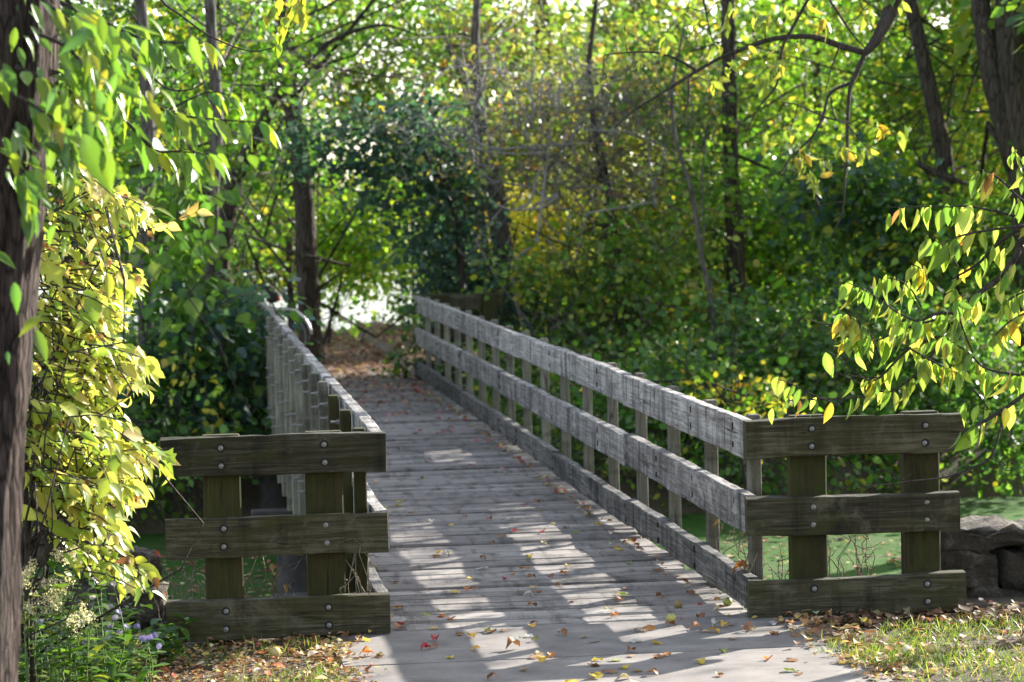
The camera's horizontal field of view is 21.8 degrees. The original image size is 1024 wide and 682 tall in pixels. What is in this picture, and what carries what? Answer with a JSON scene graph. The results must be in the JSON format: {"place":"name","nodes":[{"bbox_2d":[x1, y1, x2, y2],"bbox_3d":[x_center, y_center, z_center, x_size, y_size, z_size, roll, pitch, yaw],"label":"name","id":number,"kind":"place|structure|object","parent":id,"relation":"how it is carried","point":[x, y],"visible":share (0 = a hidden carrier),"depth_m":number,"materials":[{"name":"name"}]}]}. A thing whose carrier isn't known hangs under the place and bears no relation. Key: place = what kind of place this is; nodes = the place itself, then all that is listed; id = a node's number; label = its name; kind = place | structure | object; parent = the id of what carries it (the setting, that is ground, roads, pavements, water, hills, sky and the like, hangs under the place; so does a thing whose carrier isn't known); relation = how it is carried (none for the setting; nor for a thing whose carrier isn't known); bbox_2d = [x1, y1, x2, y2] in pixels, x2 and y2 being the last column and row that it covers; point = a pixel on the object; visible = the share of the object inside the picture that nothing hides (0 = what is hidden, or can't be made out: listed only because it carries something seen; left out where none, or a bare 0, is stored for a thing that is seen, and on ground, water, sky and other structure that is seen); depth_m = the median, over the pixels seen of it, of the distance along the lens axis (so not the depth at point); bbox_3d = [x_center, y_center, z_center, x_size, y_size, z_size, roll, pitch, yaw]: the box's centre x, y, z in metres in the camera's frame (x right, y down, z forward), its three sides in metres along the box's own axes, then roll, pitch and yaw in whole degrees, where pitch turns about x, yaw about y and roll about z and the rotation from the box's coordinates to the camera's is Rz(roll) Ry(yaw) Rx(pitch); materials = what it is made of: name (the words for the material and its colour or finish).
{"place":"outdoors","nodes":[
{"label":"outdoors","id":0,"kind":"place"},
{"bbox_2d":[160,0,307,57],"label":"hanging branch","id":1,"kind":"object","parent":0,"point":[275,11],"visible":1,"depth_m":13.99,"materials":[{"name":"yellow plant"}]},
{"bbox_2d":[38,221,489,332],"bbox_3d":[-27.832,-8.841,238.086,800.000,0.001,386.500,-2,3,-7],"label":"lake water","id":2,"kind":"structure","parent":0,"point":[376,307],"depth_m":82.90,"materials":[{"name":"grey liquid"}]},
{"bbox_2d":[254,323,463,387],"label":"path","id":3,"kind":"structure","parent":0,"point":[380,344],"depth_m":38.31,"materials":[{"name":"soil"}]},
{"bbox_2d":[256,285,312,347],"bbox_3d":[-3.550,-0.221,35.667,1.774,1.064,0.612,-1,0,5],"label":"bicycle","id":4,"kind":"object","parent":3,"relation":"on","point":[274,297],"visible":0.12,"depth_m":35.59,"materials":[{"name":"grey metal"}]},
{"bbox_2d":[59,0,977,189],"label":"sky","id":5,"kind":"structure","parent":0,"point":[587,2],"materials":[{"name":"white"}]},
{"bbox_2d":[28,282,1023,681],"bbox_3d":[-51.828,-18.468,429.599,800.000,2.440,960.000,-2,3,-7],"label":"ground","id":6,"kind":"structure","parent":0,"point":[150,524],"depth_m":27.63,"materials":[{"name":"plant"}]},
{"bbox_2d":[18,558,48,681],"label":"white wildflower","id":7,"kind":"object","parent":6,"relation":"on","point":[24,657],"visible":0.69,"depth_m":11.34,"materials":[{"name":"green plant"}]},
{"bbox_2d":[19,616,51,681],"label":"aster plant","id":8,"kind":"object","parent":6,"relation":"on","point":[22,664],"visible":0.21,"depth_m":11.72,"materials":[{"name":"green plant"}]},
{"bbox_2d":[24,591,68,681],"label":"white wildflower","id":9,"kind":"object","parent":6,"relation":"on","point":[57,664],"visible":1,"depth_m":11.31,"materials":[{"name":"green plant"}]},
{"bbox_2d":[24,574,97,681],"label":"white wildflower","id":10,"kind":"object","parent":6,"relation":"on","point":[61,586],"visible":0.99,"depth_m":11.32,"materials":[{"name":"green plant"}]},
{"bbox_2d":[38,543,88,681],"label":"white wildflower","id":11,"kind":"object","parent":6,"relation":"on","point":[51,562],"visible":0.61,"depth_m":11.34,"materials":[{"name":"green plant"}]},
{"bbox_2d":[54,600,108,681],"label":"white wildflower","id":12,"kind":"object","parent":6,"relation":"on","point":[89,631],"visible":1,"depth_m":11.36,"materials":[{"name":"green plant"}]},
{"bbox_2d":[71,616,97,679],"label":"aster plant","id":13,"kind":"object","parent":6,"relation":"on","point":[84,643],"visible":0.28,"depth_m":11.73,"materials":[{"name":"green plant"}]},
{"bbox_2d":[51,0,121,225],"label":"tree","id":14,"kind":"object","parent":6,"relation":"on","point":[57,165],"depth_m":47.68,"materials":[{"name":"green plant"}]},
{"bbox_2d":[21,525,168,641],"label":"stone wall","id":15,"kind":"structure","parent":6,"relation":"on","point":[146,616],"depth_m":13.90,"materials":[{"name":"stone"}]},
{"bbox_2d":[80,577,131,679],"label":"aster plant","id":16,"kind":"object","parent":6,"relation":"on","point":[93,597],"visible":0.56,"depth_m":11.71,"materials":[{"name":"green plant"}]},
{"bbox_2d":[18,581,201,681],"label":"weeds","id":17,"kind":"object","parent":6,"relation":"on","point":[122,674],"visible":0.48,"depth_m":12.21,"materials":[{"name":"green plant"}]},
{"bbox_2d":[90,603,134,679],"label":"aster plant","id":18,"kind":"object","parent":6,"relation":"on","point":[128,637],"visible":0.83,"depth_m":11.71,"materials":[{"name":"green plant"}]},
{"bbox_2d":[20,170,212,681],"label":"yellow shrub","id":19,"kind":"object","parent":6,"relation":"on","point":[82,369],"visible":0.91,"depth_m":11.17,"materials":[{"name":"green plant"}]},
{"bbox_2d":[40,6,194,337],"bbox_3d":[-5.222,-2.549,31.213,3.656,6.668,3.891,0,4,29],"label":"tree","id":20,"kind":"object","parent":6,"relation":"on","point":[126,164],"visible":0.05,"depth_m":31.17,"materials":[{"name":"green plant"}]},
{"bbox_2d":[0,0,281,681],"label":"vine covered tree","id":21,"kind":"object","parent":6,"relation":"on","point":[37,107],"visible":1,"depth_m":8.48,"materials":[{"name":"green plant"}]},
{"bbox_2d":[28,302,267,524],"bbox_3d":[-3.771,0.829,26.886,3.494,2.618,2.785,1,4,38],"label":"shrub","id":22,"kind":"object","parent":6,"relation":"on","point":[143,415],"visible":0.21,"depth_m":26.50,"materials":[{"name":"green plant"}]},
{"bbox_2d":[127,623,168,681],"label":"aster plant","id":23,"kind":"object","parent":6,"relation":"on","point":[147,639],"visible":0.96,"depth_m":11.73,"materials":[{"name":"green plant"}]},
{"bbox_2d":[47,0,258,442],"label":"tree","id":24,"kind":"object","parent":6,"relation":"on","point":[171,20],"visible":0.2,"depth_m":29.63,"materials":[{"name":"green plant"}]},
{"bbox_2d":[81,127,258,524],"bbox_3d":[-3.476,0.155,27.090,1.953,4.725,2.273,-2,3,-7],"label":"grapevine","id":25,"kind":"object","parent":6,"relation":"on","point":[190,275],"visible":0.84,"depth_m":27.20,"materials":[{"name":"green plant"}]},
{"bbox_2d":[149,550,205,628],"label":"dry weed","id":26,"kind":"object","parent":6,"relation":"on","point":[156,553],"visible":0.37,"depth_m":13.49,"materials":[{"name":"brown plant"}]},
{"bbox_2d":[147,340,225,518],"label":"vine","id":27,"kind":"object","parent":6,"relation":"on","point":[218,389],"visible":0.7,"depth_m":26.31,"materials":[{"name":"green plant"}]},
{"bbox_2d":[82,203,325,494],"bbox_3d":[-3.250,0.644,28.649,2.637,4.311,5.218,-2,3,-7],"label":"shrub","id":28,"kind":"object","parent":6,"relation":"on","point":[242,344],"visible":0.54,"depth_m":27.26,"materials":[{"name":"green plant"}]},
{"bbox_2d":[70,0,383,418],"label":"tree","id":29,"kind":"object","parent":6,"relation":"on","point":[215,75],"visible":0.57,"depth_m":32.66,"materials":[{"name":"green plant"}]},
{"bbox_2d":[101,0,359,282],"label":"tree","id":30,"kind":"object","parent":6,"relation":"on","point":[134,192],"visible":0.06,"depth_m":49.66,"materials":[{"name":"green plant"}]},
{"bbox_2d":[56,142,428,217],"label":"woods","id":31,"kind":"object","parent":6,"relation":"on","point":[390,185],"depth_m":344.08,"materials":[{"name":"green plant"}]},
{"bbox_2d":[269,646,279,656],"bbox_3d":[-1.122,1.471,12.604,0.052,0.053,0.052,-2,3,-7],"label":"walnut","id":32,"kind":"object","parent":6,"relation":"on","point":[275,651],"visible":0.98,"depth_m":12.59,"materials":[{"name":"yellow plant"}]},
{"bbox_2d":[244,555,305,597],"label":"dry weed","id":33,"kind":"object","parent":6,"relation":"on","point":[272,567],"visible":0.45,"depth_m":13.41,"materials":[{"name":"brown plant"}]},
{"bbox_2d":[230,73,369,335],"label":"tree","id":34,"kind":"object","parent":6,"relation":"on","point":[289,245],"visible":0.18,"depth_m":41.63,"materials":[{"name":"green plant"}]},
{"bbox_2d":[130,0,509,363],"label":"tree","id":35,"kind":"object","parent":6,"relation":"on","point":[308,286],"visible":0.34,"depth_m":39.13,"materials":[{"name":"green plant"}]},
{"bbox_2d":[229,157,453,349],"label":"shrub","id":36,"kind":"object","parent":6,"relation":"on","point":[345,251],"visible":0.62,"depth_m":37.98,"materials":[{"name":"green plant"}]},
{"bbox_2d":[261,219,426,344],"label":"shrub","id":37,"kind":"object","parent":6,"relation":"on","point":[354,330],"visible":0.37,"depth_m":41.80,"materials":[{"name":"green plant"}]},
{"bbox_2d":[316,513,379,634],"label":"dry weed","id":38,"kind":"object","parent":6,"relation":"on","point":[356,577],"visible":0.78,"depth_m":13.24,"materials":[{"name":"brown plant"}]},
{"bbox_2d":[154,0,557,328],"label":"tree","id":39,"kind":"object","parent":6,"relation":"on","point":[340,13],"visible":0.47,"depth_m":38.53,"materials":[{"name":"green plant"}]},
{"bbox_2d":[371,322,433,378],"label":"shrub","id":40,"kind":"object","parent":6,"relation":"on","point":[396,371],"visible":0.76,"depth_m":32.36,"materials":[{"name":"green plant"}]},
{"bbox_2d":[255,67,574,349],"bbox_3d":[-1.085,-1.514,34.266,4.611,4.034,2.629,-2,3,-7],"label":"evergreen tree","id":41,"kind":"object","parent":6,"relation":"on","point":[462,231],"visible":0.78,"depth_m":33.91,"materials":[{"name":"green plant"}]},
{"bbox_2d":[387,291,453,379],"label":"ivy","id":42,"kind":"object","parent":6,"relation":"on","point":[401,310],"visible":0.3,"depth_m":32.13,"materials":[{"name":"green plant"}]},
{"bbox_2d":[354,0,611,312],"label":"tree","id":43,"kind":"object","parent":6,"relation":"on","point":[527,100],"visible":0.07,"depth_m":46.88,"materials":[{"name":"green plant"}]},
{"bbox_2d":[379,0,623,357],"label":"tree","id":44,"kind":"object","parent":6,"relation":"on","point":[476,29],"visible":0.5,"depth_m":37.46,"materials":[{"name":"green plant"}]},
{"bbox_2d":[21,384,1023,681],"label":"leaf litter","id":45,"kind":"object","parent":6,"relation":"on","point":[877,616],"visible":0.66,"depth_m":12.75,"materials":[{"name":"plant"}]},
{"bbox_2d":[32,307,1015,451],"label":"leaf litter","id":46,"kind":"object","parent":6,"relation":"on","point":[374,348],"visible":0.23,"depth_m":36.93,"materials":[{"name":"plant"}]},
{"bbox_2d":[38,1,1010,322],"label":"distant foliage","id":47,"kind":"object","parent":6,"relation":"on","point":[456,185],"visible":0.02,"depth_m":63.16,"materials":[{"name":"green plant"}]},
{"bbox_2d":[27,264,1023,526],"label":"undergrowth","id":48,"kind":"object","parent":6,"relation":"on","point":[853,458],"visible":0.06,"depth_m":29.32,"materials":[{"name":"green plant"}]},
{"bbox_2d":[308,0,743,361],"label":"bare shrub","id":49,"kind":"object","parent":6,"relation":"on","point":[575,109],"visible":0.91,"depth_m":33.53,"materials":[{"name":"grey plant"}]},
{"bbox_2d":[469,157,650,328],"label":"shrub","id":50,"kind":"object","parent":6,"relation":"on","point":[526,221],"visible":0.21,"depth_m":40.85,"materials":[{"name":"green plant"}]},
{"bbox_2d":[160,292,966,643],"bbox_3d":[-0.868,1.863,22.959,4.069,3.876,19.375,-2,3,-7],"label":"footbridge","id":51,"kind":"object","parent":6,"relation":"on","point":[324,454],"visible":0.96,"depth_m":14.56,"materials":[{"name":"grey wood"}]},
{"bbox_2d":[674,600,682,607],"bbox_3d":[0.872,1.380,13.960,0.048,0.049,0.048,-2,3,-7],"label":"walnut","id":52,"kind":"object","parent":51,"relation":"on","point":[678,603],"visible":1,"depth_m":13.94,"materials":[{"name":"brown plant"}]},
{"bbox_2d":[723,597,731,605],"bbox_3d":[1.134,1.370,14.002,0.049,0.050,0.050,-2,3,-7],"label":"walnut","id":53,"kind":"object","parent":51,"relation":"on","point":[727,601],"visible":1,"depth_m":13.98,"materials":[{"name":"green plant"}]},
{"bbox_2d":[732,561,747,571],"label":"fallen leaf","id":54,"kind":"object","parent":51,"relation":"on","point":[738,563],"visible":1,"depth_m":13.76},
{"bbox_2d":[449,0,679,279],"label":"tree","id":55,"kind":"object","parent":6,"relation":"on","point":[547,12],"visible":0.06,"depth_m":45.88,"materials":[{"name":"green plant"}]},
{"bbox_2d":[514,313,636,414],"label":"shrub","id":56,"kind":"object","parent":6,"relation":"on","point":[598,342],"visible":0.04,"depth_m":30.29,"materials":[{"name":"green plant"}]},
{"bbox_2d":[473,249,712,361],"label":"shrub","id":57,"kind":"object","parent":6,"relation":"on","point":[535,323],"visible":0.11,"depth_m":34.43,"materials":[{"name":"green plant"}]},
{"bbox_2d":[426,0,776,352],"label":"tree","id":58,"kind":"object","parent":6,"relation":"on","point":[654,217],"visible":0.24,"depth_m":36.55,"materials":[{"name":"green plant"}]},
{"bbox_2d":[461,127,767,359],"bbox_3d":[1.288,-1.004,32.736,3.793,3.277,3.145,-2,3,-7],"label":"shrub","id":59,"kind":"object","parent":6,"relation":"on","point":[617,272],"visible":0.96,"depth_m":32.54,"materials":[{"name":"green plant"}]},
{"bbox_2d":[505,0,797,275],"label":"tree","id":60,"kind":"object","parent":6,"relation":"on","point":[615,5],"visible":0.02,"depth_m":51.89,"materials":[{"name":"green plant"}]},
{"bbox_2d":[536,158,795,352],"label":"shrub","id":61,"kind":"object","parent":6,"relation":"on","point":[683,300],"visible":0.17,"depth_m":35.13,"materials":[{"name":"green plant"}]},
{"bbox_2d":[532,300,831,511],"bbox_3d":[1.800,0.680,28.217,2.988,2.272,3.984,-2,3,-7],"label":"shrub","id":62,"kind":"object","parent":6,"relation":"on","point":[647,368],"visible":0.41,"depth_m":28.31,"materials":[{"name":"green plant"}]},
{"bbox_2d":[569,0,817,383],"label":"tree","id":63,"kind":"object","parent":6,"relation":"on","point":[680,187],"visible":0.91,"depth_m":33.71,"materials":[{"name":"green plant"}]},
{"bbox_2d":[433,0,973,352],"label":"tree","id":64,"kind":"object","parent":6,"relation":"on","point":[733,253],"visible":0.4,"depth_m":41.69,"materials":[{"name":"green plant"}]},
{"bbox_2d":[612,80,812,327],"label":"shrub","id":65,"kind":"object","parent":6,"relation":"on","point":[753,153],"visible":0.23,"depth_m":36.88,"materials":[{"name":"green plant"}]},
{"bbox_2d":[593,303,878,489],"bbox_3d":[2.358,1.008,26.817,3.073,2.901,2.049,-2,3,-7],"label":"shrub","id":66,"kind":"object","parent":6,"relation":"on","point":[717,391],"visible":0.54,"depth_m":26.61,"materials":[{"name":"green plant"}]},
{"bbox_2d":[713,482,770,607],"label":"dry weed","id":67,"kind":"object","parent":6,"relation":"on","point":[716,522],"visible":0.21,"depth_m":14.60,"materials":[{"name":"brown plant"}]},
{"bbox_2d":[594,0,911,237],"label":"overhanging tree","id":68,"kind":"object","parent":6,"relation":"on","point":[892,10],"visible":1,"depth_m":19.51,"materials":[{"name":"yellow plant"}]},
{"bbox_2d":[731,543,788,578],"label":"dry weed","id":69,"kind":"object","parent":6,"relation":"on","point":[743,563],"visible":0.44,"depth_m":13.71,"materials":[{"name":"beige plant"}]},
{"bbox_2d":[679,0,875,268],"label":"tree","id":70,"kind":"object","parent":6,"relation":"on","point":[779,4],"visible":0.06,"depth_m":52.74,"materials":[{"name":"green plant"}]},
{"bbox_2d":[621,258,951,416],"bbox_3d":[3.147,0.243,30.584,3.729,2.364,4.335,0,3,16],"label":"shrub","id":71,"kind":"object","parent":6,"relation":"on","point":[748,329],"visible":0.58,"depth_m":30.54,"materials":[{"name":"green plant"}]},
{"bbox_2d":[672,149,911,349],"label":"shrub","id":72,"kind":"object","parent":6,"relation":"on","point":[783,255],"visible":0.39,"depth_m":35.80,"materials":[{"name":"green plant"}]},
{"bbox_2d":[656,0,967,309],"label":"tree","id":73,"kind":"object","parent":6,"relation":"on","point":[779,15],"visible":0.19,"depth_m":43.94,"materials":[{"name":"green plant"}]},
{"bbox_2d":[828,533,885,576],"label":"dry weed","id":74,"kind":"object","parent":6,"relation":"on","point":[857,567],"visible":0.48,"depth_m":13.82,"materials":[{"name":"beige plant"}]},
{"bbox_2d":[754,0,998,340],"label":"tree","id":75,"kind":"object","parent":6,"relation":"on","point":[935,129],"visible":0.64,"depth_m":36.64,"materials":[{"name":"green plant"}]},
{"bbox_2d":[746,126,1007,336],"bbox_3d":[4.614,-1.007,33.279,3.399,3.418,3.244,-3,3,-28],"label":"shrub","id":76,"kind":"object","parent":6,"relation":"on","point":[876,203],"visible":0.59,"depth_m":32.87,"materials":[{"name":"green plant"}]},
{"bbox_2d":[747,0,1007,278],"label":"tree","id":77,"kind":"object","parent":6,"relation":"on","point":[902,16],"visible":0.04,"depth_m":49.72,"materials":[{"name":"green plant"}]},
{"bbox_2d":[758,229,1023,499],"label":"shrub","id":78,"kind":"object","parent":6,"relation":"on","point":[934,395],"visible":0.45,"depth_m":28.59,"materials":[{"name":"green plant"}]},
{"bbox_2d":[768,147,1023,487],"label":"cherry tree","id":79,"kind":"object","parent":6,"relation":"on","point":[861,343],"visible":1,"depth_m":12.45,"materials":[{"name":"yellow plant"}]},
{"bbox_2d":[926,643,936,653],"bbox_3d":[1.936,1.418,12.274,0.052,0.053,0.052,-2,3,-7],"label":"walnut","id":80,"kind":"object","parent":6,"relation":"on","point":[930,648],"visible":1,"depth_m":12.26,"materials":[{"name":"yellow plant"}]},
{"bbox_2d":[842,132,1023,364],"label":"shrub","id":81,"kind":"object","parent":6,"relation":"on","point":[977,251],"visible":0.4,"depth_m":31.85,"materials":[{"name":"green plant"}]},
{"bbox_2d":[864,0,1023,376],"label":"tree","id":82,"kind":"object","parent":6,"relation":"on","point":[1002,84],"visible":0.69,"depth_m":31.57,"materials":[{"name":"green plant"}]},
{"bbox_2d":[905,0,994,116],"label":"tree","id":83,"kind":"object","parent":6,"relation":"on","point":[939,27],"visible":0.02,"depth_m":38.23,"materials":[{"name":"green plant"}]},
{"bbox_2d":[885,0,1023,101],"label":"tree","id":84,"kind":"object","parent":6,"relation":"on","point":[960,11],"visible":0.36,"depth_m":32.90,"materials":[{"name":"green plant"}]},
{"bbox_2d":[940,515,1023,598],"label":"stone wall","id":85,"kind":"structure","parent":6,"relation":"on","point":[985,554],"depth_m":14.11,"materials":[{"name":"stone"}]},
{"bbox_2d":[968,82,1010,275],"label":"tree","id":86,"kind":"object","parent":6,"relation":"on","point":[984,107],"visible":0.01,"depth_m":50.77,"materials":[{"name":"green plant"}]},
{"bbox_2d":[990,0,1023,53],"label":"tree","id":87,"kind":"object","parent":6,"relation":"on","point":[999,11],"visible":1,"depth_m":28.37,"materials":[{"name":"green plant"}]},
{"bbox_2d":[31,496,1023,641],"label":"pond water","id":88,"kind":"structure","parent":0,"point":[1011,508],"depth_m":24.95,"materials":[{"name":"liquid"}]},
{"bbox_2d":[32,527,900,632],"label":"floating leaf litter","id":89,"kind":"object","parent":88,"relation":"on","point":[726,542],"visible":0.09,"depth_m":24.42,"materials":[{"name":"plant"}]},
{"bbox_2d":[148,612,1023,681],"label":"grass","id":90,"kind":"structure","parent":0,"point":[890,653],"depth_m":12.34,"materials":[{"name":"plant"}]},
{"bbox_2d":[326,616,894,681],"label":"path","id":91,"kind":"structure","parent":0,"point":[406,658],"depth_m":12.48,"materials":[{"name":"concrete"}]},
{"bbox_2d":[359,646,373,654],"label":"fallen leaf","id":92,"kind":"object","parent":91,"relation":"on","point":[366,649],"visible":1,"depth_m":12.58,"materials":[{"name":"plant"}]},
{"bbox_2d":[421,642,430,648],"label":"fallen leaf","id":93,"kind":"object","parent":91,"relation":"on","point":[425,644],"visible":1,"depth_m":12.71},
{"bbox_2d":[506,636,519,648],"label":"fallen leaf","id":94,"kind":"object","parent":91,"relation":"on","point":[510,640],"visible":1,"depth_m":12.66,"materials":[{"name":"plant"}]},
{"bbox_2d":[536,655,548,661],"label":"fallen leaf","id":95,"kind":"object","parent":91,"relation":"on","point":[541,658],"visible":1,"depth_m":12.33,"materials":[{"name":"plant"}]},
{"bbox_2d":[558,628,566,635],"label":"fallen leaf","id":96,"kind":"object","parent":91,"relation":"on","point":[563,631],"visible":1,"depth_m":13.06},
{"bbox_2d":[589,672,603,677],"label":"fallen leaf","id":97,"kind":"object","parent":91,"relation":"on","point":[597,674],"visible":1,"depth_m":11.88,"materials":[{"name":"plant"}]},
{"bbox_2d":[601,669,617,673],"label":"fallen leaf","id":98,"kind":"object","parent":91,"relation":"on","point":[613,671],"visible":1,"depth_m":12.00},
{"bbox_2d":[616,673,629,678],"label":"fallen leaf","id":99,"kind":"object","parent":91,"relation":"on","point":[623,675],"visible":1,"depth_m":11.83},
{"bbox_2d":[643,625,655,629],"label":"fallen leaf","id":100,"kind":"object","parent":91,"relation":"on","point":[650,627],"visible":1,"depth_m":13.16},
{"bbox_2d":[666,613,675,622],"bbox_3d":[0.798,1.388,13.345,0.049,0.050,0.050,-2,3,-7],"label":"walnut","id":101,"kind":"object","parent":91,"relation":"on","point":[670,617],"visible":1,"depth_m":13.33,"materials":[{"name":"green plant"}]},
{"bbox_2d":[690,621,700,627],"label":"fallen leaf","id":102,"kind":"object","parent":91,"relation":"on","point":[695,623],"visible":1,"depth_m":13.15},
{"bbox_2d":[711,618,719,626],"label":"fallen leaf","id":103,"kind":"object","parent":91,"relation":"on","point":[713,621],"visible":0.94,"depth_m":13.19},
{"bbox_2d":[741,621,751,630],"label":"fallen leaf","id":104,"kind":"object","parent":91,"relation":"on","point":[747,625],"visible":1,"depth_m":13.03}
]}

